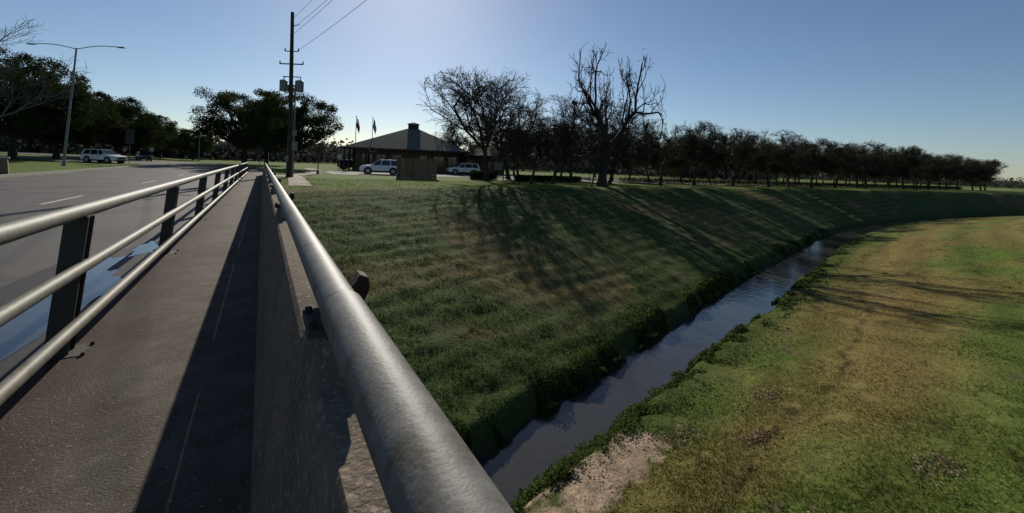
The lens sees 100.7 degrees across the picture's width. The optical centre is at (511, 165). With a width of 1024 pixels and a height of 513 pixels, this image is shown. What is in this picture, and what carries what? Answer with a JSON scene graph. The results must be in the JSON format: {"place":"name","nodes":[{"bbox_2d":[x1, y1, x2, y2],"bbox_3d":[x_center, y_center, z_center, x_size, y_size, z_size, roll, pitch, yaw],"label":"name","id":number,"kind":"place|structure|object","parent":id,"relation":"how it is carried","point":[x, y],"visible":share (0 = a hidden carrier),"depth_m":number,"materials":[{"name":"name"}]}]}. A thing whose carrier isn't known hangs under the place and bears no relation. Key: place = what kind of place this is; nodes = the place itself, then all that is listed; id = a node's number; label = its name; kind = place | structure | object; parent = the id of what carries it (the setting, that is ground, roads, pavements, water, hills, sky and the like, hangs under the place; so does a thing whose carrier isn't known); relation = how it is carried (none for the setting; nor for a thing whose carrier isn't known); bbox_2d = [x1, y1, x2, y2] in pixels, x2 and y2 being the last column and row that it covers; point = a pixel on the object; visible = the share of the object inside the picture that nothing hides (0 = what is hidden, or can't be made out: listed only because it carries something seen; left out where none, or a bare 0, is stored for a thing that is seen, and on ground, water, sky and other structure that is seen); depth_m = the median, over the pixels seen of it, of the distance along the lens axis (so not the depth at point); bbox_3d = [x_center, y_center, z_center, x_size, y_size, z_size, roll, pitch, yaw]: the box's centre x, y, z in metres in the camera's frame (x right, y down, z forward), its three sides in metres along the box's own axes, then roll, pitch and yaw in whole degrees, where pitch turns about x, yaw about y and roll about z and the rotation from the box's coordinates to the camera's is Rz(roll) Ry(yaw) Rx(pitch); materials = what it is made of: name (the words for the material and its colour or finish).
{"place":"outdoors","nodes":[
{"label":"outdoors","id":0,"kind":"place"},
{"bbox_2d":[0,156,170,164],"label":"cross street","id":1,"kind":"structure","parent":0,"point":[52,159],"depth_m":56.30,"materials":[{"name":"grey asphalt"}]},
{"bbox_2d":[80,148,126,163],"bbox_3d":[-53.323,-1.207,55.538,4.910,1.879,2.240,2,0,5],"label":"driving car","id":2,"kind":"object","parent":1,"relation":"on","point":[99,155],"visible":0.93,"depth_m":54.74,"materials":[{"name":"white paint"}]},
{"bbox_2d":[0,152,249,381],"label":"road","id":3,"kind":"structure","parent":0,"point":[24,197],"depth_m":13.46,"materials":[{"name":"grey asphalt"}]},
{"bbox_2d":[0,256,124,360],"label":"puddle","id":4,"kind":"object","parent":3,"relation":"on","point":[22,330],"visible":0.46,"depth_m":4.07,"materials":[{"name":"liquid"}]},
{"bbox_2d":[0,242,156,379],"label":"wet patch","id":5,"kind":"object","parent":3,"relation":"on","point":[124,266],"visible":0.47,"depth_m":4.92,"materials":[{"name":"blue liquid"}]},
{"bbox_2d":[42,174,183,203],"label":"lane markings","id":6,"kind":"object","parent":3,"relation":"on","point":[80,196],"visible":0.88,"depth_m":14.14,"materials":[{"name":"paint"}]},
{"bbox_2d":[135,151,150,160],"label":"distant car","id":7,"kind":"object","parent":3,"relation":"on","point":[139,155],"visible":0.89,"depth_m":74.74,"materials":[{"name":"paint"}]},
{"bbox_2d":[128,241,158,256],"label":"puddle","id":8,"kind":"object","parent":3,"relation":"on","point":[150,246],"visible":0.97,"depth_m":7.15,"materials":[{"name":"liquid"}]},
{"bbox_2d":[0,169,262,512],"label":"sidewalk","id":9,"kind":"structure","parent":0,"point":[144,403],"depth_m":2.45,"materials":[{"name":"concrete"}]},
{"bbox_2d":[0,162,247,405],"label":"steel railing","id":10,"kind":"object","parent":9,"relation":"on","point":[64,287],"visible":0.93,"depth_m":2.94,"materials":[{"name":"galvanized steel"},{"name":"dark metal"}]},
{"bbox_2d":[250,166,390,512],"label":"concrete parapet","id":11,"kind":"structure","parent":9,"relation":"on","point":[310,452],"depth_m":1.38,"materials":[{"name":"grey concrete"}]},
{"bbox_2d":[264,163,513,512],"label":"pedestrian handrail","id":12,"kind":"object","parent":11,"relation":"on","point":[424,459],"visible":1,"depth_m":0.64,"materials":[{"name":"metal"}]},
{"bbox_2d":[288,176,311,185],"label":"plaza path","id":13,"kind":"structure","parent":0,"point":[295,180],"depth_m":28.73,"materials":[{"name":"concrete"}]},
{"bbox_2d":[0,151,1023,512],"bbox_3d":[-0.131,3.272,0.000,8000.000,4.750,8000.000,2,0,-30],"label":"ground","id":14,"kind":"structure","parent":0,"point":[788,211],"depth_m":13.69,"materials":[{"name":"green plant"}]},
{"bbox_2d":[0,157,9,174],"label":"stone marker","id":15,"kind":"object","parent":14,"relation":"on","point":[4,166],"visible":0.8,"depth_m":24.43,"materials":[{"name":"stone"}]},
{"bbox_2d":[0,47,90,134],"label":"live oak tree","id":16,"kind":"object","parent":14,"relation":"on","point":[15,59],"visible":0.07,"depth_m":57.42,"materials":[{"name":"green plant"}]},
{"bbox_2d":[0,15,92,117],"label":"bare shade tree","id":17,"kind":"object","parent":14,"relation":"on","point":[19,98],"visible":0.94,"depth_m":45.75,"materials":[{"name":"brown plant"}]},
{"bbox_2d":[0,54,107,158],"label":"live oak tree","id":18,"kind":"object","parent":14,"relation":"on","point":[14,127],"visible":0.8,"depth_m":50.83,"materials":[{"name":"green plant"}]},
{"bbox_2d":[0,81,130,158],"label":"live oak tree","id":19,"kind":"object","parent":14,"relation":"on","point":[84,132],"visible":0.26,"depth_m":59.25,"materials":[{"name":"green plant"}]},
{"bbox_2d":[0,166,130,177],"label":"curb","id":20,"kind":"structure","parent":14,"relation":"on","point":[34,173],"depth_m":28.29,"materials":[{"name":"concrete"}]},
{"bbox_2d":[26,43,126,165],"bbox_3d":[-43.274,-5.924,41.959,9.710,12.054,0.328,2,0,0],"label":"street lamp","id":21,"kind":"object","parent":14,"relation":"on","point":[63,163],"visible":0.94,"depth_m":41.91,"materials":[{"name":"grey metal"}]},
{"bbox_2d":[37,83,158,148],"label":"live oak tree","id":22,"kind":"object","parent":14,"relation":"on","point":[127,109],"visible":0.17,"depth_m":69.84,"materials":[{"name":"green plant"}]},
{"bbox_2d":[125,129,134,159],"bbox_3d":[-50.161,-2.455,55.689,0.900,4.600,0.095,2,0,-20],"label":"traffic sign","id":23,"kind":"object","parent":14,"relation":"on","point":[129,139],"visible":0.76,"depth_m":55.67,"materials":[{"name":"grey metal"}]},
{"bbox_2d":[96,99,167,153],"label":"live oak tree","id":24,"kind":"object","parent":14,"relation":"on","point":[151,134],"visible":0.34,"depth_m":74.53,"materials":[{"name":"green plant"}]},
{"bbox_2d":[113,113,177,154],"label":"live oak tree","id":25,"kind":"object","parent":14,"relation":"on","point":[169,127],"visible":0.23,"depth_m":88.75,"materials":[{"name":"green plant"}]},
{"bbox_2d":[143,121,188,157],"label":"live oak tree","id":26,"kind":"object","parent":14,"relation":"on","point":[169,144],"visible":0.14,"depth_m":103.94,"materials":[{"name":"green plant"}]},
{"bbox_2d":[187,112,200,160],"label":"street lamp","id":27,"kind":"object","parent":14,"relation":"on","point":[199,141],"visible":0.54,"depth_m":94.86,"materials":[{"name":"grey metal"}]},
{"bbox_2d":[170,128,219,159],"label":"live oak tree","id":28,"kind":"object","parent":14,"relation":"on","point":[186,145],"visible":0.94,"depth_m":101.19,"materials":[{"name":"green plant"}]},
{"bbox_2d":[187,86,304,163],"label":"live oak tree","id":29,"kind":"object","parent":14,"relation":"on","point":[217,127],"visible":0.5,"depth_m":67.82,"materials":[{"name":"green plant"}]},
{"bbox_2d":[257,148,262,168],"bbox_3d":[-30.657,-0.786,51.558,0.600,2.600,0.095,2,0,-20],"label":"traffic sign","id":30,"kind":"object","parent":14,"relation":"on","point":[259,151],"visible":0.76,"depth_m":51.54,"materials":[{"name":"grey metal"}]},
{"bbox_2d":[221,96,304,164],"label":"live oak tree","id":31,"kind":"object","parent":14,"relation":"on","point":[266,158],"visible":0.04,"depth_m":85.41,"materials":[{"name":"green plant"}]},
{"bbox_2d":[279,12,303,176],"bbox_3d":[-18.238,-5.649,34.943,2.075,13.906,0.696,2,0,0],"label":"utility pole","id":32,"kind":"object","parent":14,"relation":"on","point":[283,87],"visible":0.94,"depth_m":34.87,"materials":[{"name":"brown wood"}]},
{"bbox_2d":[295,0,365,49],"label":"power lines","id":33,"kind":"object","parent":32,"relation":"attached to","point":[318,12],"visible":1,"depth_m":29.60,"materials":[{"name":"metal"}]},
{"bbox_2d":[240,86,344,156],"bbox_3d":[-32.299,-5.642,62.794,14.171,12.395,13.145,2,0,11],"label":"live oak tree","id":34,"kind":"object","parent":14,"relation":"on","point":[271,103],"visible":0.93,"depth_m":60.80,"materials":[{"name":"green plant"}]},
{"bbox_2d":[275,168,322,176],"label":"footpath","id":35,"kind":"structure","parent":14,"relation":"on","point":[311,171],"depth_m":44.91,"materials":[{"name":"concrete"}]},
{"bbox_2d":[313,142,323,173],"bbox_3d":[-20.751,-0.793,45.483,1.136,3.420,0.336,2,0,-30],"label":"lantern post","id":36,"kind":"object","parent":35,"relation":"on","point":[322,146],"visible":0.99,"depth_m":45.44,"materials":[{"name":"metal"}]},
{"bbox_2d":[337,159,351,168],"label":"distant car","id":37,"kind":"object","parent":14,"relation":"on","point":[340,164],"visible":0.32,"depth_m":73.54,"materials":[{"name":"paint"}]},
{"bbox_2d":[354,116,359,169],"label":"flagpole","id":38,"kind":"object","parent":14,"relation":"on","point":[357,125],"visible":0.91,"depth_m":67.50,"materials":[{"name":"metal"}]},
{"bbox_2d":[372,117,376,137],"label":"flagpole","id":39,"kind":"object","parent":14,"relation":"on","point":[374,126],"visible":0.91,"depth_m":68.44,"materials":[{"name":"metal"}]},
{"bbox_2d":[343,148,468,174],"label":"porch posts","id":40,"kind":"object","parent":14,"relation":"on","point":[365,158],"visible":0.34,"depth_m":66.52,"materials":[{"name":"brown wood"}]},
{"bbox_2d":[396,157,436,179],"bbox_3d":[-9.400,0.313,42.169,3.800,2.150,2.580,2,0,-10],"label":"wooden fence enclosure","id":41,"kind":"object","parent":14,"relation":"on","point":[422,169],"visible":0.98,"depth_m":40.99,"materials":[{"name":"brown wood"}]},
{"bbox_2d":[355,149,502,174],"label":"walls","id":42,"kind":"structure","parent":14,"relation":"on","point":[478,160],"depth_m":67.55,"materials":[{"name":"brown wood"}]},
{"bbox_2d":[342,129,508,156],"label":"roof","id":43,"kind":"structure","parent":42,"relation":"on","point":[418,140],"depth_m":67.79,"materials":[{"name":"grey"}]},
{"bbox_2d":[407,122,419,128],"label":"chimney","id":44,"kind":"object","parent":43,"relation":"on","point":[413,125],"visible":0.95,"depth_m":74.12,"materials":[{"name":"brick"}]},
{"bbox_2d":[361,153,491,168],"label":"windows","id":45,"kind":"structure","parent":42,"relation":"attached to","point":[451,162],"depth_m":67.46,"materials":[{"name":"black glass"}]},
{"bbox_2d":[415,65,549,180],"bbox_3d":[-3.257,-4.326,42.961,12.482,12.089,13.841,2,0,42],"label":"bare elm tree","id":46,"kind":"object","parent":14,"relation":"on","point":[466,103],"visible":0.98,"depth_m":40.71,"materials":[{"name":"brown plant"}]},
{"bbox_2d":[469,170,497,179],"bbox_3d":[-3.118,1.117,46.672,3.149,1.125,1.160,2,0,-30],"label":"hedge","id":47,"kind":"object","parent":14,"relation":"on","point":[476,175],"visible":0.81,"depth_m":46.17,"materials":[{"name":"green plant"}]},
{"bbox_2d":[492,161,503,179],"bbox_3d":[-1.566,0.588,47.975,1.320,2.200,0.120,2,0,-5],"label":"notice board","id":48,"kind":"object","parent":14,"relation":"on","point":[496,165],"visible":0.85,"depth_m":47.92,"materials":[{"name":"metal"}]},
{"bbox_2d":[465,76,557,178],"bbox_3d":[-0.226,-4.558,52.921,13.248,12.881,13.886,2,0,29],"label":"bare elm tree","id":49,"kind":"object","parent":14,"relation":"on","point":[501,126],"visible":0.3,"depth_m":50.39,"materials":[{"name":"brown plant"}]},
{"bbox_2d":[0,121,1023,188],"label":"distant tree line","id":50,"kind":"object","parent":14,"relation":"on","point":[328,153],"visible":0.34,"depth_m":137.81,"materials":[{"name":"green plant"}]},
{"bbox_2d":[487,110,571,183],"bbox_3d":[1.906,-1.702,39.755,7.410,7.204,7.767,2,0,32],"label":"bare elm tree","id":51,"kind":"object","parent":14,"relation":"on","point":[544,149],"visible":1,"depth_m":40.10,"materials":[{"name":"brown plant"}]},
{"bbox_2d":[513,174,581,182],"bbox_3d":[4.249,1.536,48.933,9.150,0.893,1.162,2,0,-30],"label":"hedge","id":52,"kind":"object","parent":14,"relation":"on","point":[538,178],"visible":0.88,"depth_m":48.28,"materials":[{"name":"green plant"}]},
{"bbox_2d":[323,171,771,183],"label":"parking lot","id":53,"kind":"structure","parent":14,"relation":"on","point":[387,173],"depth_m":55.85,"materials":[{"name":"grey asphalt"}]},
{"bbox_2d":[359,159,396,174],"bbox_3d":[-15.940,0.201,51.600,4.910,1.879,2.240,2,0,-16],"label":"parked car","id":54,"kind":"object","parent":53,"relation":"on","point":[385,165],"visible":0.88,"depth_m":50.79,"materials":[{"name":"white paint"}]},
{"bbox_2d":[446,163,479,174],"bbox_3d":[-7.322,0.547,63.582,4.910,1.879,2.240,2,0,-22],"label":"parked car","id":55,"kind":"object","parent":53,"relation":"on","point":[462,168],"visible":0.75,"depth_m":62.84,"materials":[{"name":"white paint"}]},
{"bbox_2d":[500,94,596,183],"bbox_3d":[3.569,-2.657,42.108,10.003,9.278,9.543,2,0,5],"label":"bare elm tree","id":56,"kind":"object","parent":14,"relation":"on","point":[566,143],"visible":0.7,"depth_m":41.74,"materials":[{"name":"brown plant"}]},
{"bbox_2d":[568,100,650,183],"bbox_3d":[11.322,-2.862,51.642,11.180,10.370,10.666,2,0,28],"label":"bare elm tree","id":57,"kind":"object","parent":14,"relation":"on","point":[621,136],"visible":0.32,"depth_m":50.45,"materials":[{"name":"brown plant"}]},
{"bbox_2d":[560,43,667,187],"bbox_3d":[9.382,-2.502,39.115,9.496,17.722,7.169,2,0,16],"label":"bare pecan tree","id":58,"kind":"object","parent":14,"relation":"on","point":[602,165],"visible":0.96,"depth_m":39.65,"materials":[{"name":"brown plant"}]},
{"bbox_2d":[566,99,662,184],"bbox_3d":[11.291,-2.611,47.469,10.592,9.824,10.105,2,0,19],"label":"bare elm tree","id":59,"kind":"object","parent":14,"relation":"on","point":[620,147],"visible":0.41,"depth_m":45.85,"materials":[{"name":"brown plant"}]},
{"bbox_2d":[441,225,875,512],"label":"streamside weeds","id":60,"kind":"object","parent":14,"relation":"on","point":[554,473],"visible":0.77,"depth_m":10.87,"materials":[{"name":"green plant"}]},
{"bbox_2d":[433,113,1007,189],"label":"row of trees","id":61,"kind":"object","parent":14,"relation":"on","point":[695,149],"visible":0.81,"depth_m":68.78,"materials":[{"name":"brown plant"}]},
{"bbox_2d":[618,177,961,188],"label":"hedge","id":62,"kind":"object","parent":14,"relation":"on","point":[699,181],"visible":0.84,"depth_m":71.57,"materials":[{"name":"green plant"}]},
{"bbox_2d":[648,383,974,512],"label":"dead leaves","id":63,"kind":"object","parent":14,"relation":"on","point":[775,393],"visible":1,"depth_m":7.34,"materials":[{"name":"brown plant"}]},
{"bbox_2d":[0,0,1023,183],"label":"sky","id":64,"kind":"structure","parent":0,"point":[943,77],"materials":[{"name":"blue"}]},
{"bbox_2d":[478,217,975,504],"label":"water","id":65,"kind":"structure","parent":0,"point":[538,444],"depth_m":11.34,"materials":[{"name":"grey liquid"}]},
{"bbox_2d":[499,179,1001,189],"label":"service road","id":66,"kind":"structure","parent":0,"point":[723,184],"depth_m":65.76,"materials":[{"name":"grey asphalt"}]},
{"bbox_2d":[571,101,577,175],"bbox_3d":[8.285,-3.370,57.433,0.775,10.700,0.500,2,0,-30],"label":"parking light","id":67,"kind":"object","parent":66,"relation":"on","point":[572,153],"visible":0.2,"depth_m":57.35,"materials":[{"name":"metal"}]}
]}

